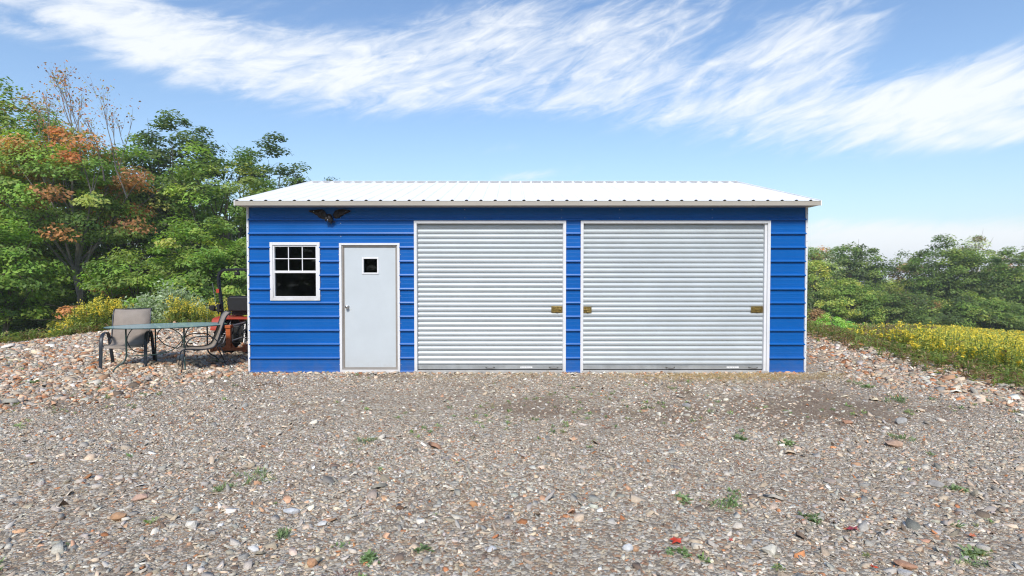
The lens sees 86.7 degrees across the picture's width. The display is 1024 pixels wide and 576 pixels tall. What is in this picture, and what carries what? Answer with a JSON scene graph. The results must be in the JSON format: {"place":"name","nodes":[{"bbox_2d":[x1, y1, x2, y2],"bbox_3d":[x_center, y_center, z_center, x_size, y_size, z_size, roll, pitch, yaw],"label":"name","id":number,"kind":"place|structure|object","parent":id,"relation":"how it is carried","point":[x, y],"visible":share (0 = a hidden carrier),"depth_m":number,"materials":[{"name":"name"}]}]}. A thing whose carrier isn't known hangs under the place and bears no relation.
{"place":"outdoors","nodes":[
{"label":"outdoors","id":0,"kind":"place"},
{"bbox_2d":[0,281,1023,575],"bbox_3d":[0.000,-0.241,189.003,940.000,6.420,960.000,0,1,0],"label":"ground","id":1,"kind":"structure","parent":0,"point":[22,563],"depth_m":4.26,"materials":[{"name":"grey gravel"}]},
{"bbox_2d":[0,320,54,339],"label":"bush","id":2,"kind":"object","parent":1,"relation":"on","point":[15,326],"visible":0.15,"depth_m":18.16,"materials":[{"name":"green plant"}]},
{"bbox_2d":[0,258,70,331],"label":"sapling","id":3,"kind":"object","parent":1,"relation":"on","point":[29,321],"visible":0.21,"depth_m":19.24,"materials":[{"name":"green plant"}]},
{"bbox_2d":[0,217,77,336],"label":"sapling","id":4,"kind":"object","parent":1,"relation":"on","point":[9,284],"visible":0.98,"depth_m":17.51,"materials":[{"name":"green plant"}]},
{"bbox_2d":[3,169,92,321],"bbox_3d":[-28.081,-1.820,31.262,7.109,10.592,6.412,-1,2,-32],"label":"shade tree","id":5,"kind":"object","parent":1,"relation":"on","point":[66,277],"visible":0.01,"depth_m":31.42,"materials":[{"name":"green plant"}]},
{"bbox_2d":[34,304,73,335],"bbox_3d":[-15.627,1.611,18.965,2.549,2.274,2.204,0,1,0],"label":"bush","id":6,"kind":"object","parent":1,"relation":"on","point":[48,320],"visible":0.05,"depth_m":18.42,"materials":[{"name":"green plant"}]},
{"bbox_2d":[0,119,115,323],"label":"maple tree","id":7,"kind":"object","parent":1,"relation":"on","point":[70,299],"visible":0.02,"depth_m":24.94,"materials":[{"name":"green plant"}]},
{"bbox_2d":[0,76,116,304],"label":"maple tree","id":8,"kind":"object","parent":1,"relation":"on","point":[4,118],"visible":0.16,"depth_m":21.97,"materials":[{"name":"green plant"}]},
{"bbox_2d":[44,303,107,335],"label":"sapling","id":9,"kind":"object","parent":1,"relation":"on","point":[63,312],"visible":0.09,"depth_m":17.61,"materials":[{"name":"orange plant"}]},
{"bbox_2d":[0,60,165,306],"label":"maple tree","id":10,"kind":"object","parent":1,"relation":"on","point":[97,206],"visible":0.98,"depth_m":20.00,"materials":[{"name":"green plant"}]},
{"bbox_2d":[47,210,136,313],"bbox_3d":[-26.187,-2.000,33.264,6.724,10.984,6.598,1,2,29],"label":"shade tree","id":11,"kind":"object","parent":1,"relation":"on","point":[86,276],"visible":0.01,"depth_m":32.62,"materials":[{"name":"green plant"}]},
{"bbox_2d":[0,316,210,342],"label":"tall grass","id":12,"kind":"structure","parent":1,"relation":"on","point":[31,336],"depth_m":13.10,"materials":[{"name":"green plant"}]},
{"bbox_2d":[83,256,146,304],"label":"sapling","id":13,"kind":"object","parent":1,"relation":"on","point":[96,292],"visible":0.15,"depth_m":19.80,"materials":[{"name":"green plant"}]},
{"bbox_2d":[109,512,126,520],"bbox_3d":[-2.627,1.521,3.618,0.108,0.054,0.078,0,1,-1],"label":"rock","id":14,"kind":"object","parent":1,"relation":"on","point":[116,516],"visible":0.91,"depth_m":3.59,"materials":[{"name":"stone"}]},
{"bbox_2d":[98,308,154,368],"bbox_3d":[-6.807,0.872,9.629,0.691,0.981,0.784,-1,2,-23],"label":"sling chair","id":15,"kind":"object","parent":1,"relation":"on","point":[136,337],"visible":0.93,"depth_m":9.78,"materials":[{"name":"fabric"}]},
{"bbox_2d":[70,144,187,306],"bbox_3d":[-17.501,-1.828,24.966,4.904,9.754,5.077,0,1,0],"label":"shade tree","id":16,"kind":"object","parent":1,"relation":"on","point":[159,229],"visible":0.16,"depth_m":24.79,"materials":[{"name":"green plant"}]},
{"bbox_2d":[75,246,188,315],"bbox_3d":[-13.083,0.630,18.982,3.305,4.236,3.648,-1,2,-43],"label":"bush","id":17,"kind":"object","parent":1,"relation":"on","point":[99,270],"visible":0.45,"depth_m":18.38,"materials":[{"name":"green plant"}]},
{"bbox_2d":[130,407,144,412],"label":"rock","id":18,"kind":"object","parent":1,"relation":"on","point":[140,409],"visible":1,"depth_m":6.37,"materials":[{"name":"stone"}]},
{"bbox_2d":[87,194,187,294],"bbox_3d":[-20.346,-1.453,30.101,6.047,9.421,6.551,1,2,35],"label":"shade tree","id":19,"kind":"object","parent":1,"relation":"on","point":[120,245],"depth_m":28.73,"materials":[{"name":"green plant"}]},
{"bbox_2d":[132,493,147,500],"bbox_3d":[-2.698,1.519,3.937,0.097,0.050,0.067,-6,3,-18],"label":"rock","id":20,"kind":"object","parent":1,"relation":"on","point":[138,497],"visible":1,"depth_m":3.92,"materials":[{"name":"stone"}]},
{"bbox_2d":[48,294,247,335],"bbox_3d":[-11.661,1.299,15.847,8.434,2.431,4.713,0,1,0],"label":"goldenrod","id":21,"kind":"object","parent":1,"relation":"on","point":[176,312],"visible":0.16,"depth_m":14.16,"materials":[{"name":"yellow plant"}]},
{"bbox_2d":[102,232,220,306],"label":"sapling","id":22,"kind":"object","parent":1,"relation":"on","point":[140,252],"visible":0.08,"depth_m":20.63,"materials":[{"name":"green plant"}]},
{"bbox_2d":[103,322,227,371],"bbox_3d":[-6.023,1.008,9.507,1.867,0.715,1.128,-1,2,-20],"label":"glass patio table","id":23,"kind":"object","parent":1,"relation":"on","point":[183,325],"visible":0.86,"depth_m":9.27,"materials":[{"name":"green metal"}]},
{"bbox_2d":[121,278,211,322],"bbox_3d":[-10.599,0.971,16.694,3.000,2.607,2.106,0,1,0],"label":"silver shrub","id":24,"kind":"object","parent":1,"relation":"on","point":[159,307],"visible":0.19,"depth_m":16.39,"materials":[{"name":"grey plant"}]},
{"bbox_2d":[116,109,232,263],"bbox_3d":[-16.859,-2.726,27.050,5.542,11.813,5.548,0,1,0],"label":"oak tree","id":25,"kind":"object","parent":1,"relation":"on","point":[148,142],"visible":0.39,"depth_m":26.06,"materials":[{"name":"green plant"}]},
{"bbox_2d":[122,202,241,277],"bbox_3d":[-18.907,-1.176,31.521,6.435,9.085,6.560,0,1,0],"label":"shade tree","id":26,"kind":"object","parent":1,"relation":"on","point":[199,244],"visible":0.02,"depth_m":30.38,"materials":[{"name":"green plant"}]},
{"bbox_2d":[134,211,246,310],"bbox_3d":[-11.093,-0.122,19.962,4.421,5.493,4.604,0,1,0],"label":"sapling","id":27,"kind":"object","parent":1,"relation":"on","point":[195,279],"visible":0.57,"depth_m":19.09,"materials":[{"name":"green plant"}]},
{"bbox_2d":[185,521,197,528],"bbox_3d":[-2.087,1.537,3.529,0.078,0.048,0.064,-5,-5,27],"label":"rock","id":28,"kind":"object","parent":1,"relation":"on","point":[191,524],"visible":1,"depth_m":3.51,"materials":[{"name":"stone"}]},
{"bbox_2d":[178,311,231,372],"bbox_3d":[-5.325,0.909,9.412,0.784,0.981,0.608,-1,2,-36],"label":"sling chair","id":29,"kind":"object","parent":1,"relation":"on","point":[217,333],"visible":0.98,"depth_m":9.44,"materials":[{"name":"fabric"}]},
{"bbox_2d":[187,288,230,311],"bbox_3d":[-10.614,1.265,18.677,1.911,2.634,2.239,0,1,0],"label":"bush","id":30,"kind":"object","parent":1,"relation":"on","point":[203,293],"visible":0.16,"depth_m":18.39,"materials":[{"name":"green plant"}]},
{"bbox_2d":[156,140,279,285],"bbox_3d":[-11.800,-1.589,23.148,5.447,8.757,5.117,0,1,0],"label":"maple tree","id":31,"kind":"object","parent":1,"relation":"on","point":[247,162],"visible":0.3,"depth_m":22.17,"materials":[{"name":"green plant"}]},
{"bbox_2d":[197,188,247,248],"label":"shade tree","id":32,"kind":"object","parent":1,"relation":"on","point":[229,218],"visible":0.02,"depth_m":32.21,"materials":[{"name":"green plant"}]},
{"bbox_2d":[212,482,238,491],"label":"weed","id":33,"kind":"object","parent":1,"relation":"on","point":[219,488],"visible":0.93,"depth_m":4.14,"materials":[{"name":"green plant"}]},
{"bbox_2d":[205,237,246,295],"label":"sapling","id":34,"kind":"object","parent":1,"relation":"on","point":[242,260],"visible":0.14,"depth_m":20.10,"materials":[{"name":"green plant"}]},
{"bbox_2d":[209,268,247,351],"bbox_3d":[-5.485,0.449,11.627,1.219,1.727,2.565,0,1,0],"label":"compact tractor","id":35,"kind":"object","parent":1,"relation":"on","point":[233,335],"visible":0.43,"depth_m":10.85,"materials":[{"name":"metal"}]},
{"bbox_2d":[230,467,276,485],"bbox_3d":[-2.082,1.510,4.355,0.326,0.073,0.324,-1,2,-40],"label":"weed","id":36,"kind":"object","parent":1,"relation":"on","point":[249,479],"visible":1,"depth_m":4.38,"materials":[{"name":"green plant"}]},
{"bbox_2d":[248,545,258,551],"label":"rock","id":37,"kind":"object","parent":1,"relation":"on","point":[254,548],"visible":1,"depth_m":3.23,"materials":[{"name":"stone"}]},
{"bbox_2d":[229,131,297,236],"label":"oak tree","id":38,"kind":"object","parent":1,"relation":"on","point":[270,148],"visible":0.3,"depth_m":29.59,"materials":[{"name":"green plant"}]},
{"bbox_2d":[273,527,291,539],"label":"weed","id":39,"kind":"object","parent":1,"relation":"on","point":[279,534],"visible":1,"depth_m":3.40,"materials":[{"name":"green plant"}]},
{"bbox_2d":[264,161,311,188],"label":"oak tree","id":40,"kind":"object","parent":1,"relation":"on","point":[301,179],"visible":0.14,"depth_m":31.10,"materials":[{"name":"green plant"}]},
{"bbox_2d":[283,508,299,513],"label":"rock","id":41,"kind":"object","parent":1,"relation":"on","point":[291,510],"visible":0.97,"depth_m":3.74,"materials":[{"name":"stone"}]},
{"bbox_2d":[307,558,317,567],"bbox_3d":[-1.127,1.556,3.057,0.059,0.059,0.045,7,6,-4],"label":"rock","id":42,"kind":"object","parent":1,"relation":"on","point":[312,562],"visible":1,"depth_m":3.04,"materials":[{"name":"stone"}]},
{"bbox_2d":[317,520,326,525],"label":"rock","id":43,"kind":"object","parent":1,"relation":"on","point":[321,523],"visible":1,"depth_m":3.58,"materials":[{"name":"stone"}]},
{"bbox_2d":[354,436,376,443],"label":"weed","id":44,"kind":"object","parent":1,"relation":"on","point":[358,437],"visible":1,"depth_m":5.39,"materials":[{"name":"green plant"}]},
{"bbox_2d":[359,548,379,566],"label":"weed","id":45,"kind":"object","parent":1,"relation":"on","point":[368,557],"visible":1,"depth_m":3.13,"materials":[{"name":"green plant"}]},
{"bbox_2d":[414,543,434,552],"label":"weed","id":46,"kind":"object","parent":1,"relation":"on","point":[425,547],"visible":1,"depth_m":3.25,"materials":[{"name":"green plant"}]},
{"bbox_2d":[469,501,477,506],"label":"rock","id":47,"kind":"object","parent":1,"relation":"on","point":[472,503],"visible":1,"depth_m":3.89,"materials":[{"name":"stone"}]},
{"bbox_2d":[484,545,496,552],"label":"rock","id":48,"kind":"object","parent":1,"relation":"on","point":[489,550],"visible":0.98,"depth_m":3.23,"materials":[{"name":"stone"}]},
{"bbox_2d":[0,371,1016,575],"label":"dry creepers","id":49,"kind":"object","parent":1,"relation":"on","point":[397,470],"visible":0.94,"depth_m":5.25,"materials":[{"name":"green plant"}]},
{"bbox_2d":[0,337,1022,575],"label":"ground weeds","id":50,"kind":"object","parent":1,"relation":"on","point":[627,406],"visible":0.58,"depth_m":6.28,"materials":[{"name":"green plant"}]},
{"bbox_2d":[0,321,1023,417],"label":"stone rubble","id":51,"kind":"object","parent":1,"relation":"on","point":[15,349],"visible":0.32,"depth_m":8.95,"materials":[{"name":"grey gravel"}]},
{"bbox_2d":[234,181,821,372],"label":"metal garage","id":52,"kind":"structure","parent":1,"relation":"on","point":[551,276],"depth_m":8.99,"materials":[{"name":"blue paint"}]},
{"bbox_2d":[269,242,320,300],"bbox_3d":[-3.571,-0.273,8.951,0.823,0.960,0.070,0,1,0],"label":"window","id":53,"kind":"structure","parent":52,"relation":"in","point":[273,245],"depth_m":8.93,"materials":[{"name":"white paint"}]},
{"bbox_2d":[309,209,349,223],"bbox_3d":[-2.986,-1.169,8.857,0.693,0.241,0.113,0,1,0],"label":"eagle ornament","id":54,"kind":"object","parent":52,"relation":"attached to","point":[322,214],"visible":1,"depth_m":8.87,"materials":[{"name":"brown metal"}]},
{"bbox_2d":[339,243,400,372],"bbox_3d":[-2.345,0.334,8.955,0.996,2.146,0.112,0,1,0],"label":"door","id":55,"kind":"structure","parent":52,"relation":"in","point":[369,306],"depth_m":8.97,"materials":[{"name":"white paint"}]},
{"bbox_2d":[622,543,632,551],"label":"rock","id":56,"kind":"object","parent":1,"relation":"on","point":[628,547],"visible":1,"depth_m":3.23,"materials":[{"name":"stone"}]},
{"bbox_2d":[387,371,906,386],"bbox_3d":[1.978,1.395,8.387,8.071,0.083,1.233,0,1,0],"label":"dry straw","id":57,"kind":"object","parent":1,"relation":"on","point":[741,376],"visible":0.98,"depth_m":8.64,"materials":[{"name":"beige plant"}]},
{"bbox_2d":[670,536,682,543],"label":"fallen leaf","id":58,"kind":"object","parent":1,"relation":"on","point":[674,539],"visible":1,"depth_m":3.33,"materials":[{"name":"red plant"}]},
{"bbox_2d":[666,546,691,557],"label":"weed","id":59,"kind":"object","parent":1,"relation":"on","point":[684,550],"visible":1,"depth_m":3.22,"materials":[{"name":"green plant"}]},
{"bbox_2d":[674,492,692,504],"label":"weed","id":60,"kind":"object","parent":1,"relation":"on","point":[683,496],"visible":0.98,"depth_m":4.00,"materials":[{"name":"green plant"}]},
{"bbox_2d":[682,403,690,407],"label":"rock","id":61,"kind":"object","parent":1,"relation":"on","point":[688,405],"visible":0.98,"depth_m":6.74,"materials":[{"name":"stone"}]},
{"bbox_2d":[691,543,702,548],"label":"rock","id":62,"kind":"object","parent":1,"relation":"on","point":[694,545],"visible":0.98,"depth_m":3.27,"materials":[{"name":"stone"}]},
{"bbox_2d":[708,490,746,511],"bbox_3d":[1.586,1.529,3.881,0.322,0.084,0.259,-1,2,-41],"label":"weed","id":63,"kind":"object","parent":1,"relation":"on","point":[731,501],"visible":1,"depth_m":3.89,"materials":[{"name":"green plant"}]},
{"bbox_2d":[732,522,742,528],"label":"rock","id":64,"kind":"object","parent":1,"relation":"on","point":[738,525],"visible":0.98,"depth_m":3.54,"materials":[{"name":"stone"}]},
{"bbox_2d":[733,433,746,439],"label":"weed","id":65,"kind":"object","parent":1,"relation":"on","point":[740,437],"visible":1,"depth_m":5.45,"materials":[{"name":"green plant"}]},
{"bbox_2d":[761,544,776,555],"bbox_3d":[1.524,1.554,3.222,0.082,0.069,0.065,1,2,43],"label":"rock","id":66,"kind":"object","parent":1,"relation":"on","point":[771,549],"visible":0.94,"depth_m":3.20,"materials":[{"name":"stone"}]},
{"bbox_2d":[777,438,798,447],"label":"weed","id":67,"kind":"object","parent":1,"relation":"on","point":[788,442],"visible":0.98,"depth_m":5.28,"materials":[{"name":"green plant"}]},
{"bbox_2d":[798,511,823,524],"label":"weed","id":68,"kind":"object","parent":1,"relation":"on","point":[810,516],"visible":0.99,"depth_m":3.66,"materials":[{"name":"green plant"}]},
{"bbox_2d":[807,287,826,315],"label":"shade tree","id":69,"kind":"object","parent":1,"relation":"on","point":[810,300],"visible":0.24,"depth_m":41.92,"materials":[{"name":"green plant"}]},
{"bbox_2d":[807,304,830,323],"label":"bush","id":70,"kind":"object","parent":1,"relation":"on","point":[814,314],"visible":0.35,"depth_m":35.82,"materials":[{"name":"green plant"}]},
{"bbox_2d":[807,260,835,313],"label":"shade tree","id":71,"kind":"object","parent":1,"relation":"on","point":[815,266],"visible":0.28,"depth_m":46.58,"materials":[{"name":"green plant"}]},
{"bbox_2d":[813,313,846,327],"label":"bush","id":72,"kind":"object","parent":1,"relation":"on","point":[840,323],"visible":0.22,"depth_m":27.02,"materials":[{"name":"green plant"}]},
{"bbox_2d":[823,478,836,483],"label":"rock","id":73,"kind":"object","parent":1,"relation":"on","point":[829,480],"visible":1,"depth_m":4.29,"materials":[{"name":"stone"}]},
{"bbox_2d":[808,245,852,282],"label":"shade tree","id":74,"kind":"object","parent":1,"relation":"on","point":[813,253],"visible":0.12,"depth_m":64.64,"materials":[{"name":"green plant"}]},
{"bbox_2d":[842,420,852,423],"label":"rock","id":75,"kind":"object","parent":1,"relation":"on","point":[847,421],"visible":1,"depth_m":5.93,"materials":[{"name":"stone"}]},
{"bbox_2d":[808,272,890,324],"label":"shade tree","id":76,"kind":"object","parent":1,"relation":"on","point":[860,303],"visible":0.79,"depth_m":39.98,"materials":[{"name":"green plant"}]},
{"bbox_2d":[842,321,858,328],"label":"bush","id":77,"kind":"object","parent":1,"relation":"on","point":[850,324],"visible":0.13,"depth_m":27.27,"materials":[{"name":"green plant"}]},
{"bbox_2d":[817,239,893,296],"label":"oak tree","id":78,"kind":"object","parent":1,"relation":"on","point":[866,273],"visible":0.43,"depth_m":51.03,"materials":[{"name":"green plant"}]},
{"bbox_2d":[839,285,891,324],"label":"shade tree","id":79,"kind":"object","parent":1,"relation":"on","point":[874,288],"visible":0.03,"depth_m":45.60,"materials":[{"name":"green plant"}]},
{"bbox_2d":[859,384,875,387],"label":"weed","id":80,"kind":"object","parent":1,"relation":"on","point":[868,385],"visible":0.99,"depth_m":7.83,"materials":[{"name":"green plant"}]},
{"bbox_2d":[870,278,892,289],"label":"shade tree","id":81,"kind":"object","parent":1,"relation":"on","point":[889,280],"depth_m":83.48,"materials":[{"name":"green plant"}]},
{"bbox_2d":[860,287,923,324],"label":"bush","id":82,"kind":"object","parent":1,"relation":"on","point":[895,308],"visible":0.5,"depth_m":40.30,"materials":[{"name":"green plant"}]},
{"bbox_2d":[885,440,902,447],"bbox_3d":[3.649,1.484,5.176,0.162,0.072,0.168,0,2,19],"label":"rock","id":83,"kind":"object","parent":1,"relation":"on","point":[895,443],"visible":0.99,"depth_m":5.13,"materials":[{"name":"stone"}]},
{"bbox_2d":[850,322,937,332],"bbox_3d":[18.594,2.272,25.965,4.447,2.084,18.826,1,2,33],"label":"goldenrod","id":84,"kind":"object","parent":1,"relation":"on","point":[894,325],"visible":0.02,"depth_m":26.08,"materials":[{"name":"green plant"}]},
{"bbox_2d":[880,393,907,402],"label":"weed","id":85,"kind":"object","parent":1,"relation":"on","point":[900,398],"visible":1,"depth_m":6.91,"materials":[{"name":"green plant"}]},
{"bbox_2d":[883,278,910,314],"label":"shade tree","id":86,"kind":"object","parent":1,"relation":"on","point":[891,291],"visible":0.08,"depth_m":52.71,"materials":[{"name":"green plant"}]},
{"bbox_2d":[895,417,906,424],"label":"rock","id":87,"kind":"object","parent":1,"relation":"on","point":[901,421],"visible":0.96,"depth_m":5.88,"materials":[{"name":"stone"}]},
{"bbox_2d":[887,432,917,440],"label":"weed","id":88,"kind":"object","parent":1,"relation":"on","point":[903,437],"visible":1,"depth_m":5.36,"materials":[{"name":"green plant"}]},
{"bbox_2d":[897,568,912,575],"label":"rock","id":89,"kind":"object","parent":1,"relation":"on","point":[901,571],"visible":1,"depth_m":2.97,"materials":[{"name":"stone"}]},
{"bbox_2d":[893,559,917,569],"bbox_3d":[2.218,1.564,3.060,0.116,0.038,0.086,8,-1,21],"label":"rock","id":90,"kind":"object","parent":1,"relation":"on","point":[905,564],"visible":1,"depth_m":3.04,"materials":[{"name":"stone"}]},
{"bbox_2d":[885,250,927,290],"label":"oak tree","id":91,"kind":"object","parent":1,"relation":"on","point":[892,271],"visible":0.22,"depth_m":57.23,"materials":[{"name":"green plant"}]},
{"bbox_2d":[807,321,1023,391],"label":"tall grass","id":92,"kind":"structure","parent":1,"relation":"on","point":[1008,376],"depth_m":9.64,"materials":[{"name":"green plant"}]},
{"bbox_2d":[889,290,945,318],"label":"shade tree","id":93,"kind":"object","parent":1,"relation":"on","point":[932,303],"visible":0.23,"depth_m":41.97,"materials":[{"name":"green plant"}]},
{"bbox_2d":[843,323,1023,352],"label":"goldenrod","id":94,"kind":"object","parent":1,"relation":"on","point":[1003,332],"visible":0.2,"depth_m":30.64,"materials":[{"name":"yellow plant"}]},
{"bbox_2d":[928,480,944,487],"bbox_3d":[3.296,1.529,4.223,0.111,0.040,0.101,-2,7,-28],"label":"rock","id":95,"kind":"object","parent":1,"relation":"on","point":[935,484],"visible":1,"depth_m":4.20,"materials":[{"name":"stone"}]},
{"bbox_2d":[892,234,985,317],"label":"maple tree","id":96,"kind":"object","parent":1,"relation":"on","point":[928,285],"visible":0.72,"depth_m":45.86,"materials":[{"name":"green plant"}]},
{"bbox_2d":[855,320,1023,372],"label":"goldenrod","id":97,"kind":"object","parent":1,"relation":"on","point":[1008,352],"visible":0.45,"depth_m":10.91,"materials":[{"name":"yellow plant"}]},
{"bbox_2d":[902,300,979,327],"bbox_3d":[30.651,2.245,38.855,4.591,2.956,4.289,1,2,43],"label":"bush","id":98,"kind":"object","parent":1,"relation":"on","point":[936,317],"visible":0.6,"depth_m":38.18,"materials":[{"name":"green plant"}]},
{"bbox_2d":[943,484,968,492],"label":"weed","id":99,"kind":"object","parent":1,"relation":"on","point":[957,487],"visible":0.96,"depth_m":4.14,"materials":[{"name":"green plant"}]},
{"bbox_2d":[948,552,988,567],"bbox_3d":[2.616,1.545,3.111,0.200,0.054,0.154,0,1,0],"label":"weed","id":100,"kind":"object","parent":1,"relation":"on","point":[973,564],"visible":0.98,"depth_m":3.09,"materials":[{"name":"green plant"}]},
{"bbox_2d":[956,543,988,559],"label":"weed","id":101,"kind":"object","parent":1,"relation":"on","point":[976,552],"visible":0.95,"depth_m":3.19,"materials":[{"name":"green plant"}]},
{"bbox_2d":[938,247,1012,304],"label":"maple tree","id":102,"kind":"object","parent":1,"relation":"on","point":[975,281],"visible":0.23,"depth_m":46.07,"materials":[{"name":"green plant"}]},
{"bbox_2d":[938,290,1023,329],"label":"shade tree","id":103,"kind":"object","parent":1,"relation":"on","point":[975,309],"visible":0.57,"depth_m":37.56,"materials":[{"name":"green plant"}]},
{"bbox_2d":[959,232,1002,278],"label":"shade tree","id":104,"kind":"object","parent":1,"relation":"on","point":[974,239],"visible":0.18,"depth_m":57.46,"materials":[{"name":"green plant"}]},
{"bbox_2d":[970,246,1023,314],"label":"maple tree","id":105,"kind":"object","parent":1,"relation":"on","point":[1013,291],"visible":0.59,"depth_m":43.35,"materials":[{"name":"green plant"}]},
{"bbox_2d":[976,299,1023,331],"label":"shade tree","id":106,"kind":"object","parent":1,"relation":"on","point":[1012,322],"visible":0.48,"depth_m":36.47,"materials":[{"name":"green plant"}]},
{"bbox_2d":[0,0,1023,280],"label":"sky","id":107,"kind":"structure","parent":0,"point":[905,118],"materials":[{"name":"blue"}]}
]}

